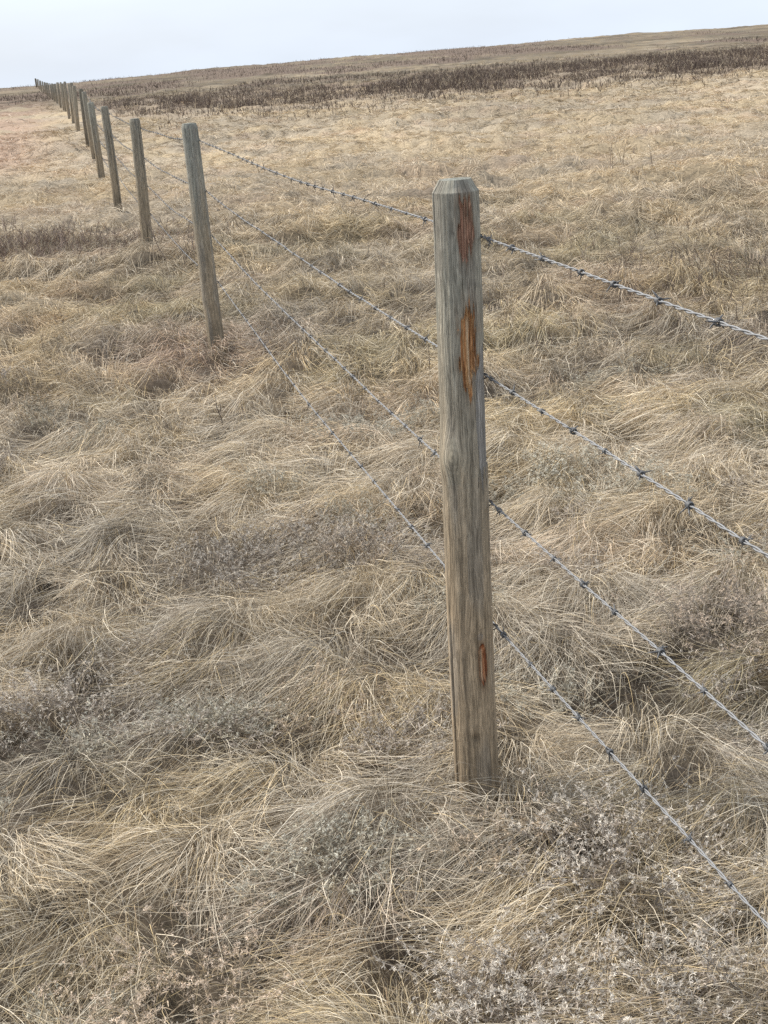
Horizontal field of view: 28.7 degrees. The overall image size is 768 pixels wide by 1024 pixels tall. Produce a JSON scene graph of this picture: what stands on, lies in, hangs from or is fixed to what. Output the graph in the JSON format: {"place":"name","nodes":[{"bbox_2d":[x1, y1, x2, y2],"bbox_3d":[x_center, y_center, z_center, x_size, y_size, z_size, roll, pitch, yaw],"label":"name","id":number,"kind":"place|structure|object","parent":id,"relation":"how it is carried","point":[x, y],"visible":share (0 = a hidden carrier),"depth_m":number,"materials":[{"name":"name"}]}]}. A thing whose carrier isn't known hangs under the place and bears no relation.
{"place":"outdoors","nodes":[
{"label":"outdoors","id":0,"kind":"place"},
{"bbox_2d":[0,24,767,1023],"bbox_3d":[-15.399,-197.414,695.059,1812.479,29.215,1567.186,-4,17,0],"label":"ground","id":1,"kind":"structure","parent":0,"point":[648,42],"depth_m":5.73,"materials":[{"name":"beige plant"}]},
{"bbox_2d":[54,84,57,103],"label":"fence post","id":2,"kind":"object","parent":1,"relation":"on","point":[55,94],"visible":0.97,"depth_m":94.64,"materials":[{"name":"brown wood"}]},
{"bbox_2d":[57,82,61,107],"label":"fence post","id":3,"kind":"object","parent":1,"relation":"on","point":[59,96],"visible":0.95,"depth_m":79.56,"materials":[{"name":"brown wood"}]},
{"bbox_2d":[60,83,63,109],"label":"fence post","id":4,"kind":"object","parent":1,"relation":"on","point":[61,96],"visible":0.58,"depth_m":69.51,"materials":[{"name":"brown wood"}]},
{"bbox_2d":[61,83,66,111],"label":"fence post","id":5,"kind":"object","parent":1,"relation":"on","point":[63,97],"visible":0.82,"depth_m":64.50,"materials":[{"name":"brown wood"}]},
{"bbox_2d":[63,83,70,118],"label":"fence post","id":6,"kind":"object","parent":1,"relation":"on","point":[66,100],"visible":0.91,"depth_m":54.42,"materials":[{"name":"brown wood"}]},
{"bbox_2d":[68,84,74,123],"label":"fence post","id":7,"kind":"object","parent":1,"relation":"on","point":[72,114],"visible":0.6,"depth_m":49.44,"materials":[{"name":"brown wood"}]},
{"bbox_2d":[69,83,75,128],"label":"fence post","id":8,"kind":"object","parent":1,"relation":"on","point":[71,84],"visible":0.38,"depth_m":44.32,"materials":[{"name":"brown wood"}]},
{"bbox_2d":[72,86,79,131],"bbox_3d":[-8.082,-10.490,39.429,0.153,1.383,0.109,-15,20,-31],"label":"fence post","id":9,"kind":"object","parent":1,"relation":"on","point":[76,113],"visible":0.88,"depth_m":39.36,"materials":[{"name":"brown wood"}]},
{"bbox_2d":[79,89,88,146],"bbox_3d":[-6.865,-8.998,34.429,0.118,1.386,0.110,-4,17,0],"label":"fence post","id":10,"kind":"object","parent":1,"relation":"on","point":[84,119],"visible":0.56,"depth_m":34.38,"materials":[{"name":"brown wood"}]},
{"bbox_2d":[82,92,94,160],"bbox_3d":[-5.767,-7.496,29.409,0.133,1.447,0.096,-13,19,-26],"label":"fence post","id":11,"kind":"object","parent":1,"relation":"on","point":[84,98],"visible":0.66,"depth_m":29.33,"materials":[{"name":"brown wood"}]},
{"bbox_2d":[0,651,182,755],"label":"forb clump","id":12,"kind":"object","parent":1,"relation":"on","point":[56,699],"visible":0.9,"depth_m":4.12,"materials":[{"name":"grey plant"}]},
{"bbox_2d":[87,102,104,178],"bbox_3d":[-4.674,-5.974,24.419,0.138,1.358,0.115,-4,17,0],"label":"fence post","id":13,"kind":"object","parent":1,"relation":"on","point":[96,141],"visible":0.88,"depth_m":24.36,"materials":[{"name":"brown wood"}]},
{"bbox_2d":[100,106,122,210],"bbox_3d":[-3.565,-4.604,19.634,0.126,1.373,0.110,-4,17,0],"label":"fence post","id":14,"kind":"object","parent":1,"relation":"on","point":[112,162],"visible":0.96,"depth_m":19.59,"materials":[{"name":"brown wood"}]},
{"bbox_2d":[129,118,152,247],"bbox_3d":[-2.287,-3.026,14.186,0.130,1.353,0.108,-4,17,0],"label":"fence post","id":15,"kind":"object","parent":1,"relation":"on","point":[140,172],"visible":0.84,"depth_m":14.12,"materials":[{"name":"grey wood"}]},
{"bbox_2d":[0,212,289,277],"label":"twiggy undergrowth","id":16,"kind":"object","parent":1,"relation":"on","point":[39,239],"visible":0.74,"depth_m":14.75,"materials":[{"name":"brown plant"}]},
{"bbox_2d":[138,205,195,273],"bbox_3d":[-1.849,-2.375,13.069,0.558,0.587,0.375,-4,17,0],"label":"dry bush","id":17,"kind":"object","parent":1,"relation":"on","point":[171,240],"visible":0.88,"depth_m":13.05,"materials":[{"name":"brown plant"}]},
{"bbox_2d":[32,885,303,1023],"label":"forb clump","id":18,"kind":"object","parent":1,"relation":"on","point":[139,995],"visible":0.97,"depth_m":2.81,"materials":[{"name":"grey plant"}]},
{"bbox_2d":[181,123,226,360],"bbox_3d":[-1.103,-1.650,9.223,0.126,1.448,0.114,-4,17,0],"label":"fence post","id":19,"kind":"object","parent":1,"relation":"on","point":[203,237],"visible":0.98,"depth_m":9.17,"materials":[{"name":"grey wood"}]},
{"bbox_2d":[76,89,767,339],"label":"barbed wire","id":20,"kind":"object","parent":19,"relation":"attached to","point":[713,321],"visible":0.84,"depth_m":2.69,"materials":[{"name":"grey metal"}]},
{"bbox_2d":[131,671,317,742],"bbox_3d":[-0.435,0.550,4.039,0.469,0.147,0.385,-16,20,-32],"label":"forb clump","id":21,"kind":"object","parent":1,"relation":"on","point":[224,719],"visible":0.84,"depth_m":4.05,"materials":[{"name":"grey plant"}]},
{"bbox_2d":[145,500,443,600],"bbox_3d":[-0.287,0.123,5.194,0.920,0.231,0.982,-20,23,-41],"label":"forb clump","id":22,"kind":"object","parent":1,"relation":"on","point":[239,565],"visible":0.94,"depth_m":5.17,"materials":[{"name":"grey plant"}]},
{"bbox_2d":[223,796,483,913],"bbox_3d":[-0.106,0.722,3.253,0.532,0.144,0.389,-12,19,-24],"label":"forb clump","id":23,"kind":"object","parent":1,"relation":"on","point":[324,861],"visible":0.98,"depth_m":3.22,"materials":[{"name":"grey plant"}]},
{"bbox_2d":[285,392,439,445],"bbox_3d":[-0.050,-0.385,6.846,0.832,0.224,0.672,-4,17,0],"label":"forb clump","id":24,"kind":"object","parent":1,"relation":"on","point":[359,423],"visible":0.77,"depth_m":6.88,"materials":[{"name":"beige plant"}]},
{"bbox_2d":[0,30,766,105],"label":"distant brush","id":25,"kind":"object","parent":1,"relation":"on","point":[229,69],"visible":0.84,"depth_m":163.00,"materials":[{"name":"brown plant"}]},
{"bbox_2d":[0,317,767,1023],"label":"ground cover","id":26,"kind":"object","parent":1,"relation":"on","point":[344,691],"visible":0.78,"depth_m":4.39,"materials":[{"name":"grey plant"}]},
{"bbox_2d":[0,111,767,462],"bbox_3d":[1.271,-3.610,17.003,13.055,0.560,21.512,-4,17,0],"label":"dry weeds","id":27,"kind":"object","parent":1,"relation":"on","point":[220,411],"visible":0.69,"depth_m":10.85,"materials":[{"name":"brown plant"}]},
{"bbox_2d":[321,676,507,777],"bbox_3d":[0.069,0.562,3.837,0.460,0.161,0.480,-12,19,-24],"label":"forb clump","id":28,"kind":"object","parent":1,"relation":"on","point":[385,738],"visible":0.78,"depth_m":3.83,"materials":[{"name":"grey plant"}]},
{"bbox_2d":[88,44,767,129],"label":"brush thicket","id":29,"kind":"object","parent":1,"relation":"on","point":[477,81],"visible":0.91,"depth_m":58.11,"materials":[{"name":"brown plant"}]},
{"bbox_2d":[432,177,500,833],"bbox_3d":[0.186,0.029,3.313,0.136,1.504,0.110,-4,17,0],"label":"fence post","id":30,"kind":"object","parent":1,"relation":"on","point":[460,330],"visible":0.98,"depth_m":3.25,"materials":[{"name":"grey wood"}]},
{"bbox_2d":[68,99,767,754],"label":"barbed wire","id":31,"kind":"object","parent":30,"relation":"attached to","point":[660,651],"visible":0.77,"depth_m":2.86,"materials":[{"name":"grey metal"}]},
{"bbox_2d":[69,106,767,928],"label":"barbed wire","id":32,"kind":"object","parent":30,"relation":"attached to","point":[643,788],"visible":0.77,"depth_m":2.99,"materials":[{"name":"grey metal"}]},
{"bbox_2d":[77,100,767,558],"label":"barbed wire","id":33,"kind":"object","parent":30,"relation":"attached to","point":[689,506],"visible":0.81,"depth_m":2.69,"materials":[{"name":"grey metal"}]},
{"bbox_2d":[373,887,729,1023],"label":"forb clump","id":34,"kind":"object","parent":1,"relation":"on","point":[520,999],"visible":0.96,"depth_m":2.73,"materials":[{"name":"beige plant"}]},
{"bbox_2d":[503,435,685,506],"bbox_3d":[0.804,-0.137,5.718,0.707,0.198,0.673,-4,17,0],"label":"forb clump","id":35,"kind":"object","parent":1,"relation":"on","point":[546,474],"visible":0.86,"depth_m":5.79,"materials":[{"name":"beige plant"}]},
{"bbox_2d":[476,753,767,925],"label":"forb clump","id":36,"kind":"object","parent":1,"relation":"on","point":[586,874],"visible":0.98,"depth_m":3.05,"materials":[{"name":"grey plant"}]},
{"bbox_2d":[609,138,651,179],"bbox_3d":[2.991,-4.266,18.187,0.574,0.630,0.648,4,19,26],"label":"dry bush","id":37,"kind":"object","parent":1,"relation":"on","point":[623,159],"visible":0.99,"depth_m":18.18,"materials":[{"name":"beige plant"}]},
{"bbox_2d":[553,891,767,1023],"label":"forb clump","id":38,"kind":"object","parent":1,"relation":"on","point":[690,992],"visible":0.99,"depth_m":2.68,"materials":[{"name":"beige plant"}]},
{"bbox_2d":[599,547,767,664],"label":"forb clump","id":39,"kind":"object","parent":1,"relation":"on","point":[749,613],"visible":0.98,"depth_m":4.22,"materials":[{"name":"grey plant"}]},
{"bbox_2d":[0,0,767,87],"label":"sky","id":40,"kind":"structure","parent":0,"point":[48,41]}
]}

